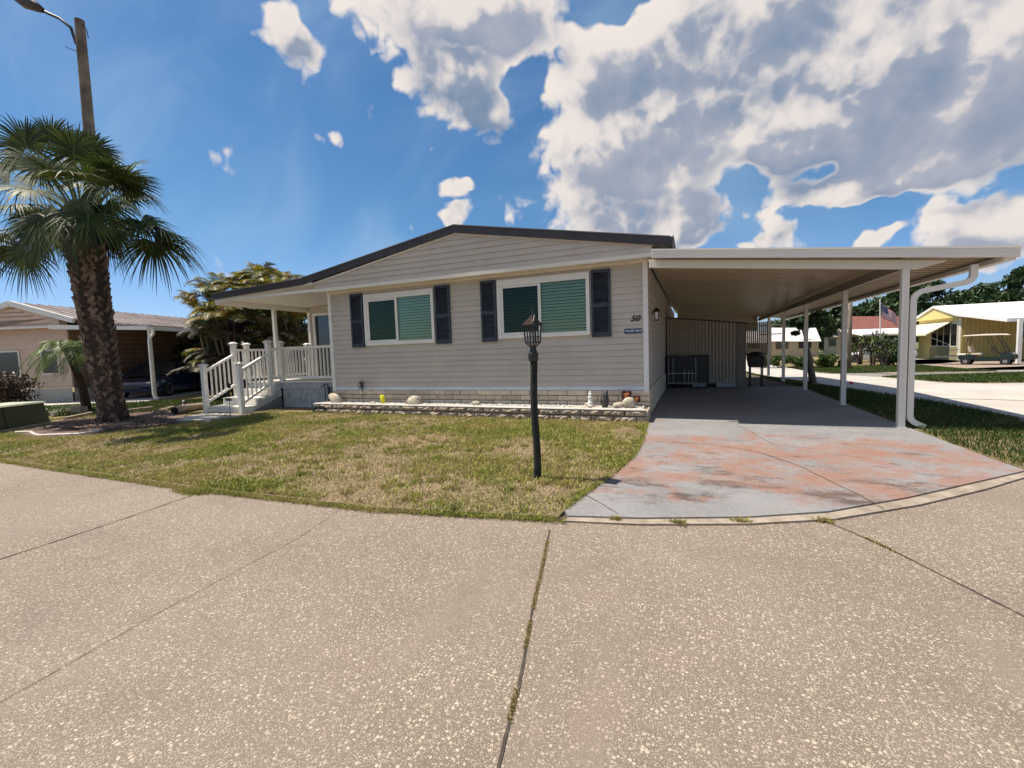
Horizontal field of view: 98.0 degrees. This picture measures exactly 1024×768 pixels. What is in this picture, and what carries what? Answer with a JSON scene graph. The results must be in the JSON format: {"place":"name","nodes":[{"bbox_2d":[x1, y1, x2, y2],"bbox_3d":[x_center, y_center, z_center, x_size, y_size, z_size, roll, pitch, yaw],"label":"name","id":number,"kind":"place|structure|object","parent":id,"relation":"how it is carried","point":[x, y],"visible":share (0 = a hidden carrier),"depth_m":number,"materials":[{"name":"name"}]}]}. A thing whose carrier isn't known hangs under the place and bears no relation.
{"place":"outdoors","nodes":[
{"label":"outdoors","id":0,"kind":"place"},
{"bbox_2d":[44,400,149,411],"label":"driveway","id":1,"kind":"structure","parent":0,"point":[56,403],"depth_m":15.93,"materials":[{"name":"concrete"}]},
{"bbox_2d":[71,388,213,401],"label":"driveway","id":2,"kind":"structure","parent":0,"point":[149,396],"depth_m":18.50,"materials":[{"name":"concrete"}]},
{"bbox_2d":[121,361,201,397],"bbox_3d":[-14.744,-0.254,18.816,2.081,1.377,4.318,-3,4,-12],"label":"parked car","id":3,"kind":"object","parent":2,"relation":"on","point":[138,380],"visible":0.62,"depth_m":18.02,"materials":[{"name":"blue paint"}]},
{"bbox_2d":[38,387,311,409],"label":"lawn","id":4,"kind":"structure","parent":0,"point":[198,395],"depth_m":16.80,"materials":[{"name":"plant"}]},
{"bbox_2d":[0,301,248,401],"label":"neighbour house","id":5,"kind":"structure","parent":4,"relation":"on","point":[26,329],"depth_m":16.82,"materials":[{"name":"beige"}]},
{"bbox_2d":[0,351,21,375],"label":"window","id":6,"kind":"structure","parent":5,"relation":"in","point":[10,362],"depth_m":16.80,"materials":[{"name":"black"}]},
{"bbox_2d":[40,350,60,374],"bbox_3d":[-17.366,-0.828,16.750,0.700,0.930,0.044,-2,4,3],"label":"window","id":7,"kind":"structure","parent":5,"relation":"in","point":[51,368],"depth_m":16.74,"materials":[{"name":"black glass"}]},
{"bbox_2d":[170,315,239,388],"bbox_3d":[-15.290,-1.581,22.433,3.718,3.900,3.254,-3,4,-9],"label":"evergreen tree","id":8,"kind":"object","parent":4,"relation":"on","point":[180,349],"visible":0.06,"depth_m":21.43,"materials":[{"name":"green plant"}]},
{"bbox_2d":[167,271,267,397],"bbox_3d":[-10.468,-1.785,15.977,3.215,4.661,3.520,-3,4,-8],"label":"areca palm","id":9,"kind":"object","parent":4,"relation":"on","point":[216,331],"visible":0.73,"depth_m":15.58,"materials":[{"name":"plant"}]},
{"bbox_2d":[207,308,264,389],"bbox_3d":[-12.646,-1.992,21.686,3.939,5.058,4.464,-4,5,-26],"label":"evergreen tree","id":10,"kind":"object","parent":4,"relation":"on","point":[230,338],"visible":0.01,"depth_m":20.66,"materials":[{"name":"green plant"}]},
{"bbox_2d":[202,261,303,388],"bbox_3d":[-9.699,-2.086,16.943,3.417,5.061,3.652,2,6,43],"label":"areca palm","id":11,"kind":"object","parent":4,"relation":"on","point":[266,270],"visible":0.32,"depth_m":16.66,"materials":[{"name":"plant"}]},
{"bbox_2d":[236,309,308,379],"bbox_3d":[-10.194,-1.975,20.640,3.934,5.008,3.573,0,5,22],"label":"evergreen tree","id":12,"kind":"object","parent":4,"relation":"on","point":[304,325],"visible":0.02,"depth_m":20.03,"materials":[{"name":"green plant"}]},
{"bbox_2d":[239,272,308,375],"bbox_3d":[-8.378,-1.831,16.548,3.357,4.520,3.141,0,5,22],"label":"areca palm","id":13,"kind":"object","parent":4,"relation":"on","point":[295,334],"visible":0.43,"depth_m":16.08,"materials":[{"name":"plant"}]},
{"bbox_2d":[177,413,244,420],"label":"path","id":14,"kind":"structure","parent":0,"point":[206,417],"depth_m":10.50,"materials":[{"name":"concrete"}]},
{"bbox_2d":[0,406,645,519],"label":"lawn","id":15,"kind":"structure","parent":0,"point":[558,514],"depth_m":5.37,"materials":[{"name":"plant"}]},
{"bbox_2d":[0,371,43,402],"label":"copper shrub","id":16,"kind":"object","parent":15,"relation":"on","point":[12,389],"visible":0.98,"depth_m":12.41,"materials":[{"name":"brown plant"}]},
{"bbox_2d":[0,423,43,432],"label":"edging timber","id":17,"kind":"object","parent":15,"relation":"on","point":[25,427],"visible":0.69,"depth_m":9.98,"materials":[{"name":"wood"}]},
{"bbox_2d":[0,401,49,429],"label":"utility box","id":18,"kind":"object","parent":15,"relation":"on","point":[15,414],"visible":0.92,"depth_m":10.12,"materials":[{"name":"green paint"}]},
{"bbox_2d":[70,406,87,412],"bbox_3d":[-12.319,0.730,12.673,0.500,0.180,0.200,0,5,22],"label":"concrete block","id":19,"kind":"object","parent":15,"relation":"on","point":[78,409],"depth_m":12.59,"materials":[{"name":"grey concrete"}]},
{"bbox_2d":[13,411,207,436],"bbox_3d":[-9.546,0.923,10.291,5.225,0.076,3.018,2,5,39],"label":"mulch bed","id":20,"kind":"object","parent":15,"relation":"on","point":[41,430],"visible":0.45,"depth_m":9.96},
{"bbox_2d":[17,340,91,408],"bbox_3d":[-12.848,-0.198,12.922,2.028,2.160,1.860,-5,5,-38],"label":"date palm","id":21,"kind":"object","parent":20,"relation":"on","point":[70,350],"visible":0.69,"depth_m":12.70,"materials":[{"name":"green plant"}]},
{"bbox_2d":[15,430,98,435],"bbox_3d":[-9.621,1.020,9.206,2.056,0.070,0.450,-1,4,9],"label":"plastic edging","id":22,"kind":"object","parent":20,"relation":"on","point":[36,434],"visible":0.8,"depth_m":8.98,"materials":[{"name":"beige plastic"}]},
{"bbox_2d":[14,0,110,293],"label":"street light","id":23,"kind":"object","parent":20,"relation":"on","point":[81,50],"visible":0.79,"depth_m":10.29,"materials":[{"name":"wood"}]},
{"bbox_2d":[63,412,92,418],"bbox_3d":[-11.206,0.835,11.517,0.090,0.119,0.930,-3,4,-12],"label":"edging timber","id":24,"kind":"object","parent":20,"relation":"on","point":[79,415],"visible":0.54,"depth_m":11.49,"materials":[{"name":"beige wood"}]},
{"bbox_2d":[0,113,210,422],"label":"fan palm","id":25,"kind":"object","parent":20,"relation":"on","point":[79,232],"visible":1,"depth_m":9.71,"materials":[{"name":"green plant"}]},
{"bbox_2d":[49,416,175,428],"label":"mulch chips","id":26,"kind":"object","parent":20,"relation":"on","point":[86,422],"visible":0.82,"depth_m":9.95,"materials":[{"name":"brown wood"}]},
{"bbox_2d":[99,422,132,430],"bbox_3d":[-8.480,0.914,9.577,0.090,0.096,0.678,-1,4,8],"label":"edging timber","id":27,"kind":"object","parent":20,"relation":"on","point":[102,429],"visible":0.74,"depth_m":9.38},
{"bbox_2d":[45,396,231,416],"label":"grass","id":28,"kind":"structure","parent":15,"relation":"on","point":[63,409],"depth_m":14.04,"materials":[{"name":"green plant"}]},
{"bbox_2d":[171,403,202,413],"bbox_3d":[-8.662,0.635,11.964,0.203,0.218,1.190,-2,4,2],"label":"hollow log","id":29,"kind":"object","parent":15,"relation":"on","point":[183,408],"visible":0.89,"depth_m":11.76,"materials":[{"name":"brown wood"}]},
{"bbox_2d":[225,383,231,418],"bbox_3d":[-6.380,0.385,10.041,0.200,0.830,0.111,0,5,22],"label":"garden lantern stake","id":30,"kind":"object","parent":15,"relation":"on","point":[228,385],"visible":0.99,"depth_m":10.01,"materials":[{"name":"black metal"}]},
{"bbox_2d":[198,340,332,413],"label":"porch deck","id":31,"kind":"structure","parent":15,"relation":"on","point":[285,387],"depth_m":11.88,"materials":[{"name":"white wood"}]},
{"bbox_2d":[0,413,639,515],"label":"thatch","id":32,"kind":"object","parent":15,"relation":"on","point":[338,462],"visible":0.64,"depth_m":5.91,"materials":[{"name":"plant"}]},
{"bbox_2d":[210,224,675,413],"bbox_3d":[0.163,-1.883,16.765,11.680,3.975,14.975,0,5,22],"label":"mobile home","id":33,"kind":"object","parent":15,"relation":"on","point":[443,315],"visible":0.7,"depth_m":9.36,"materials":[{"name":"plastic"}]},
{"bbox_2d":[312,312,330,375],"bbox_3d":[-5.945,-1.269,14.446,1.120,2.070,0.110,0,5,22],"label":"door","id":34,"kind":"structure","parent":33,"relation":"in","point":[321,334],"depth_m":14.54,"materials":[{"name":"white"}]},
{"bbox_2d":[363,288,435,345],"bbox_3d":[-2.588,-1.518,10.273,1.918,1.200,0.165,0,5,22],"label":"window","id":35,"kind":"structure","parent":33,"relation":"in","point":[408,316],"depth_m":10.26,"materials":[{"name":"teal glass"}]},
{"bbox_2d":[496,271,590,338],"bbox_3d":[0.621,-1.552,8.978,1.938,1.210,0.165,0,5,22],"label":"window","id":36,"kind":"structure","parent":33,"relation":"in","point":[561,302],"depth_m":8.94,"materials":[{"name":"teal glass"}]},
{"bbox_2d":[651,308,660,320],"bbox_3d":[2.915,-1.409,8.985,0.158,0.260,0.158,-4,5,-23],"label":"wall lantern","id":37,"kind":"object","parent":33,"relation":"attached to","point":[656,311],"depth_m":8.95,"materials":[{"name":"black metal"}]},
{"bbox_2d":[313,403,650,421],"bbox_3d":[-1.148,0.572,9.449,7.800,0.267,0.675,0,5,22],"label":"planter bed","id":38,"kind":"object","parent":15,"relation":"on","point":[609,414],"visible":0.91,"depth_m":8.84,"materials":[{"name":"beige stone"}]},
{"bbox_2d":[407,395,421,404],"bbox_3d":[-2.150,0.374,9.839,0.287,0.234,0.240,0,5,22],"label":"rock","id":39,"kind":"object","parent":38,"relation":"on","point":[414,400],"visible":0.94,"depth_m":9.78,"materials":[{"name":"beige stone"}]},
{"bbox_2d":[320,401,644,410],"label":"gravel","id":40,"kind":"structure","parent":38,"relation":"on","point":[584,407],"depth_m":9.18,"materials":[{"name":"white gravel"}]},
{"bbox_2d":[328,393,342,402],"bbox_3d":[-4.297,0.344,10.815,0.407,0.248,0.222,0,5,22],"label":"rock","id":41,"kind":"object","parent":40,"relation":"on","point":[334,398],"visible":0.85,"depth_m":10.73,"materials":[{"name":"beige stone"}]},
{"bbox_2d":[585,391,594,407],"bbox_3d":[1.446,0.289,8.332,0.201,0.322,0.141,0,5,22],"label":"lighthouse ornament","id":42,"kind":"object","parent":40,"relation":"on","point":[589,404],"visible":0.98,"depth_m":8.29,"materials":[{"name":"white ceramic"}]},
{"bbox_2d":[621,389,631,399],"bbox_3d":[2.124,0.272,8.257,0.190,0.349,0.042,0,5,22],"label":"flower pot","id":43,"kind":"object","parent":40,"relation":"on","point":[625,394],"visible":0.83,"depth_m":8.24,"materials":[{"name":"orange ceramic"}]},
{"bbox_2d":[600,390,608,407],"bbox_3d":[1.712,0.277,8.226,0.154,0.330,0.140,0,5,22],"label":"owl statue","id":44,"kind":"object","parent":38,"relation":"on","point":[604,400],"visible":0.99,"depth_m":8.18,"materials":[{"name":"grey stone"}]},
{"bbox_2d":[613,402,623,407],"bbox_3d":[1.945,0.382,8.133,0.198,0.116,0.162,0,5,22],"label":"rock","id":45,"kind":"object","parent":38,"relation":"on","point":[618,405],"visible":0.98,"depth_m":8.07,"materials":[{"name":"beige stone"}]},
{"bbox_2d":[622,397,635,407],"bbox_3d":[2.120,0.335,8.085,0.243,0.199,0.177,0,5,22],"label":"rock","id":46,"kind":"object","parent":38,"relation":"on","point":[628,402],"visible":0.98,"depth_m":8.01,"materials":[{"name":"beige stone"}]},
{"bbox_2d":[522,308,542,479],"bbox_3d":[0.247,0.139,4.766,0.175,1.900,0.160,2,6,44],"label":"lamp post","id":47,"kind":"object","parent":15,"relation":"on","point":[532,321],"visible":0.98,"depth_m":4.74,"materials":[{"name":"black metal"}]},
{"bbox_2d":[558,422,649,509],"bbox_3d":[1.490,0.873,5.775,0.354,0.138,4.311,0,5,26],"label":"grass fringe","id":48,"kind":"object","parent":15,"relation":"on","point":[642,436],"depth_m":4.84,"materials":[{"name":"green plant"}]},
{"bbox_2d":[0,371,1023,767],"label":"road","id":49,"kind":"structure","parent":0,"point":[348,639],"depth_m":2.26,"materials":[{"name":"concrete"}]},
{"bbox_2d":[1,497,185,558],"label":"road joint","id":50,"kind":"object","parent":49,"relation":"on","point":[87,530],"visible":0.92,"depth_m":3.87,"materials":[{"name":"grey concrete"}]},
{"bbox_2d":[0,511,336,701],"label":"road joint","id":51,"kind":"object","parent":49,"relation":"on","point":[144,620],"visible":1,"depth_m":2.42,"materials":[{"name":"grey concrete"}]},
{"bbox_2d":[0,458,566,523],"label":"grass fringe","id":52,"kind":"object","parent":49,"relation":"on","point":[323,503],"depth_m":4.42,"materials":[{"name":"green plant"}]},
{"bbox_2d":[169,485,835,525],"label":"edge weeds","id":53,"kind":"object","parent":49,"relation":"on","point":[192,491],"visible":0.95,"depth_m":3.72,"materials":[{"name":"green plant"}]},
{"bbox_2d":[496,530,549,767],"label":"road joint","id":54,"kind":"object","parent":49,"relation":"on","point":[509,721],"visible":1,"depth_m":1.88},
{"bbox_2d":[506,539,548,721],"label":"joint weeds","id":55,"kind":"object","parent":49,"relation":"on","point":[528,633],"visible":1,"depth_m":2.34,"materials":[{"name":"green plant"}]},
{"bbox_2d":[565,472,1023,525],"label":"gutter edge","id":56,"kind":"object","parent":49,"relation":"on","point":[930,498],"visible":0.96,"depth_m":3.68,"materials":[{"name":"beige concrete"}]},
{"bbox_2d":[862,536,894,551],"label":"joint weeds","id":57,"kind":"object","parent":49,"relation":"on","point":[880,544],"visible":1,"depth_m":3.11,"materials":[{"name":"plant"}]},
{"bbox_2d":[830,523,1023,615],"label":"road joint","id":58,"kind":"object","parent":49,"relation":"on","point":[945,576],"visible":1,"depth_m":2.62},
{"bbox_2d":[0,0,1023,359],"label":"sky","id":59,"kind":"structure","parent":0,"point":[302,137],"materials":[{"name":"blue"}]},
{"bbox_2d":[304,342,918,360],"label":"ground","id":60,"kind":"structure","parent":0,"point":[821,352],"depth_m":66.78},
{"bbox_2d":[765,354,794,367],"bbox_3d":[18.574,-1.569,30.968,1.903,1.033,1.084,0,5,22],"label":"hedge shrub","id":61,"kind":"object","parent":60,"relation":"on","point":[775,360],"visible":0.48,"depth_m":30.82,"materials":[{"name":"green plant"}]},
{"bbox_2d":[770,318,789,327],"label":"oak tree","id":62,"kind":"object","parent":60,"relation":"on","point":[778,321],"visible":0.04,"depth_m":72.61,"materials":[{"name":"green plant"}]},
{"bbox_2d":[772,328,820,356],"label":"distant house","id":63,"kind":"structure","parent":60,"relation":"on","point":[793,345],"depth_m":49.95,"materials":[{"name":"white metal"}]},
{"bbox_2d":[776,341,788,348],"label":"window","id":64,"kind":"structure","parent":63,"relation":"in","point":[778,343],"depth_m":49.86,"materials":[{"name":"black glass"}]},
{"bbox_2d":[798,339,810,347],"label":"window","id":65,"kind":"structure","parent":63,"relation":"in","point":[801,343],"depth_m":49.86,"materials":[{"name":"black glass"}]},
{"bbox_2d":[786,309,840,344],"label":"oak tree","id":66,"kind":"object","parent":60,"relation":"on","point":[820,325],"visible":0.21,"depth_m":58.09,"materials":[{"name":"green plant"}]},
{"bbox_2d":[819,306,841,351],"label":"oak tree","id":67,"kind":"object","parent":60,"relation":"on","point":[833,312],"visible":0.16,"depth_m":64.83,"materials":[{"name":"green plant"}]},
{"bbox_2d":[824,327,839,353],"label":"distant house","id":68,"kind":"structure","parent":60,"relation":"on","point":[830,344],"depth_m":57.89,"materials":[{"name":"metal"}]},
{"bbox_2d":[822,306,874,342],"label":"oak tree","id":69,"kind":"object","parent":60,"relation":"on","point":[868,312],"visible":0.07,"depth_m":59.09,"materials":[{"name":"green plant"}]},
{"bbox_2d":[838,316,898,358],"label":"red roof house","id":70,"kind":"structure","parent":60,"relation":"on","point":[864,325],"depth_m":40.95,"materials":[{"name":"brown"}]},
{"bbox_2d":[852,336,896,348],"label":"window","id":71,"kind":"structure","parent":70,"relation":"in","point":[854,340],"depth_m":40.84,"materials":[{"name":"black glass"}]},
{"bbox_2d":[854,294,898,315],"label":"oak tree","id":72,"kind":"object","parent":60,"relation":"on","point":[863,304],"visible":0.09,"depth_m":58.72,"materials":[{"name":"green plant"}]},
{"bbox_2d":[865,284,947,341],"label":"oak tree","id":73,"kind":"object","parent":60,"relation":"on","point":[923,299],"visible":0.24,"depth_m":56.00,"materials":[{"name":"green plant"}]},
{"bbox_2d":[917,280,953,311],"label":"oak tree","id":74,"kind":"object","parent":60,"relation":"on","point":[938,293],"visible":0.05,"depth_m":64.29,"materials":[{"name":"green plant"}]},
{"bbox_2d":[897,301,1023,362],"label":"yellow house","id":75,"kind":"structure","parent":60,"relation":"on","point":[939,329],"depth_m":32.32,"materials":[{"name":"paint"}]},
{"bbox_2d":[931,323,958,346],"bbox_3d":[33.451,-3.779,34.501,0.058,1.773,3.869,0,5,22],"label":"window","id":76,"kind":"structure","parent":75,"relation":"in","point":[948,334],"depth_m":34.09,"materials":[{"name":"white glass"}]},
{"bbox_2d":[924,287,999,310],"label":"oak tree","id":77,"kind":"object","parent":60,"relation":"on","point":[965,297],"visible":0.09,"depth_m":59.48,"materials":[{"name":"green plant"}]},
{"bbox_2d":[947,282,1006,304],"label":"oak tree","id":78,"kind":"object","parent":60,"relation":"on","point":[991,296],"visible":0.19,"depth_m":58.11,"materials":[{"name":"green plant"}]},
{"bbox_2d":[995,264,1023,302],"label":"oak tree","id":79,"kind":"object","parent":60,"relation":"on","point":[1014,280],"visible":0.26,"depth_m":50.85,"materials":[{"name":"green plant"}]},
{"bbox_2d":[1003,286,1023,293],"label":"oak tree","id":80,"kind":"object","parent":60,"relation":"on","point":[1019,290],"visible":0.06,"depth_m":58.21,"materials":[{"name":"green plant"}]},
{"bbox_2d":[746,332,758,355],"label":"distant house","id":81,"kind":"structure","parent":0,"point":[752,342],"depth_m":61.93,"materials":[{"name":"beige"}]},
{"bbox_2d":[564,387,1023,518],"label":"driveway","id":82,"kind":"structure","parent":0,"point":[877,459],"depth_m":5.00,"materials":[{"name":"paint"}]},
{"bbox_2d":[668,369,696,383],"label":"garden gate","id":83,"kind":"structure","parent":82,"relation":"on","point":[684,373],"depth_m":13.53,"materials":[{"name":"black metal"}]},
{"bbox_2d":[667,355,709,387],"bbox_3d":[5.446,-0.379,13.754,1.220,1.000,0.490,0,5,22],"label":"storage cabinet","id":84,"kind":"object","parent":82,"relation":"on","point":[699,365],"visible":0.92,"depth_m":13.52,"materials":[{"name":"black metal"}]},
{"bbox_2d":[667,317,746,386],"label":"storage shed","id":85,"kind":"structure","parent":82,"relation":"on","point":[722,344],"depth_m":13.74,"materials":[{"name":"beige metal"}]},
{"bbox_2d":[746,351,765,386],"bbox_3d":[7.356,-0.451,13.438,0.473,1.060,0.436,0,5,22],"label":"barbecue grill","id":86,"kind":"object","parent":82,"relation":"on","point":[756,359],"visible":0.98,"depth_m":13.26,"materials":[{"name":"black metal"}]},
{"bbox_2d":[658,441,882,507],"bbox_3d":[2.846,0.892,5.110,0.692,0.052,2.848,-4,5,-22],"label":"driveway crack","id":87,"kind":"object","parent":82,"relation":"on","point":[805,468],"visible":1,"depth_m":4.45,"materials":[{"name":"grey concrete"}]},
{"bbox_2d":[647,245,1021,427],"bbox_3d":[7.290,-1.410,13.766,4.680,2.954,15.288,0,5,22],"label":"carport","id":88,"kind":"object","parent":82,"relation":"on","point":[752,285],"visible":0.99,"depth_m":7.68,"materials":[{"name":"white metal"}]},
{"bbox_2d":[746,321,767,354],"bbox_3d":[7.479,-1.389,13.642,0.622,1.010,0.060,0,5,22],"label":"roll down blind","id":89,"kind":"object","parent":88,"relation":"hanging from","point":[762,342],"visible":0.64,"depth_m":13.61,"materials":[{"name":"beige fabric"}]},
{"bbox_2d":[746,357,981,372],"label":"verge","id":90,"kind":"structure","parent":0,"point":[866,362],"depth_m":32.77,"materials":[{"name":"plant"}]},
{"bbox_2d":[760,322,781,357],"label":"utility pole","id":91,"kind":"object","parent":90,"relation":"on","point":[771,325],"visible":0.61,"depth_m":44.72,"materials":[{"name":"white metal"}]},
{"bbox_2d":[785,355,814,366],"bbox_3d":[19.435,-1.524,30.223,1.954,0.994,1.200,0,5,22],"label":"hedge shrub","id":92,"kind":"object","parent":90,"relation":"on","point":[789,359],"visible":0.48,"depth_m":30.13,"materials":[{"name":"green plant"}]},
{"bbox_2d":[797,357,828,366],"bbox_3d":[20.012,-1.436,29.458,2.015,0.895,1.372,0,5,22],"label":"hedge shrub","id":93,"kind":"object","parent":90,"relation":"on","point":[818,363],"visible":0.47,"depth_m":29.06,"materials":[{"name":"green plant"}]},
{"bbox_2d":[818,353,840,366],"bbox_3d":[20.809,-1.506,28.820,1.858,1.077,1.286,0,5,22],"label":"hedge shrub","id":94,"kind":"object","parent":90,"relation":"on","point":[832,358],"visible":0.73,"depth_m":28.67,"materials":[{"name":"green plant"}]},
{"bbox_2d":[847,303,852,368],"bbox_3d":[19.830,-3.513,26.129,0.203,5.404,0.203,0,5,22],"label":"utility pole","id":95,"kind":"object","parent":90,"relation":"on","point":[849,350],"visible":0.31,"depth_m":26.12,"materials":[{"name":"grey wood"}]},
{"bbox_2d":[852,337,868,364],"bbox_3d":[24.464,-2.382,31.474,1.702,2.062,1.412,0,5,22],"label":"dracaena","id":96,"kind":"object","parent":90,"relation":"on","point":[859,359],"visible":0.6,"depth_m":31.33,"materials":[{"name":"green plant"}]},
{"bbox_2d":[859,329,889,364],"bbox_3d":[24.032,-2.424,29.498,1.219,2.461,1.864,-4,5,-25],"label":"dracaena","id":97,"kind":"object","parent":90,"relation":"on","point":[872,359],"visible":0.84,"depth_m":29.63,"materials":[{"name":"green plant"}]},
{"bbox_2d":[862,337,897,364],"bbox_3d":[24.775,-2.177,29.391,2.695,2.048,2.015,0,5,22],"label":"shrub","id":98,"kind":"object","parent":90,"relation":"on","point":[892,358],"visible":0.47,"depth_m":29.08,"materials":[{"name":"green plant"}]},
{"bbox_2d":[869,337,897,365],"bbox_3d":[23.475,-2.065,28.110,1.498,1.990,1.500,-1,4,12],"label":"dracaena","id":99,"kind":"object","parent":90,"relation":"on","point":[883,360],"visible":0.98,"depth_m":28.15,"materials":[{"name":"green plant"}]},
{"bbox_2d":[879,300,896,335],"bbox_3d":[28.082,-3.953,33.193,1.685,4.682,0.246,-2,4,-7],"label":"flagpole","id":100,"kind":"object","parent":90,"relation":"on","point":[889,314],"visible":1,"depth_m":33.09,"materials":[{"name":"white metal"}]},
{"bbox_2d":[746,358,1023,417],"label":"side street","id":101,"kind":"structure","parent":0,"point":[1009,397],"depth_m":12.03,"materials":[{"name":"concrete"}]},
{"bbox_2d":[852,346,916,362],"bbox_3d":[27.886,-2.361,33.992,4.417,1.397,2.131,1,5,37],"label":"parked car","id":102,"kind":"object","parent":101,"relation":"on","point":[865,357],"visible":0.16,"depth_m":33.78,"materials":[{"name":"white paint"}]},
{"bbox_2d":[746,372,1023,468],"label":"verge","id":103,"kind":"structure","parent":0,"point":[1007,461],"depth_m":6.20,"materials":[{"name":"plant"}]},
{"bbox_2d":[790,309,836,384],"bbox_3d":[9.101,-1.046,13.460,1.148,2.383,0.943,0,5,22],"label":"slender tree","id":104,"kind":"object","parent":103,"relation":"on","point":[813,318],"visible":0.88,"depth_m":13.32,"materials":[{"name":"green plant"}]},
{"bbox_2d":[788,364,997,372],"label":"grass","id":105,"kind":"structure","parent":0,"point":[882,368],"depth_m":24.89,"materials":[{"name":"green plant"}]},
{"bbox_2d":[878,361,1023,373],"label":"path","id":106,"kind":"structure","parent":0,"point":[980,364],"depth_m":26.50,"materials":[{"name":"grey concrete"}]},
{"bbox_2d":[936,334,1018,364],"bbox_3d":[28.241,-2.100,27.152,1.202,1.838,3.430,-5,5,-35],"label":"golf cart","id":107,"kind":"object","parent":106,"relation":"on","point":[1005,357],"visible":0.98,"depth_m":26.55,"materials":[{"name":"black paint"}]},
{"bbox_2d":[882,371,1023,382],"bbox_3d":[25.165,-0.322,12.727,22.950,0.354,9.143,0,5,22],"label":"grass","id":108,"kind":"structure","parent":0,"point":[1004,377],"depth_m":15.35,"materials":[{"name":"green plant"}]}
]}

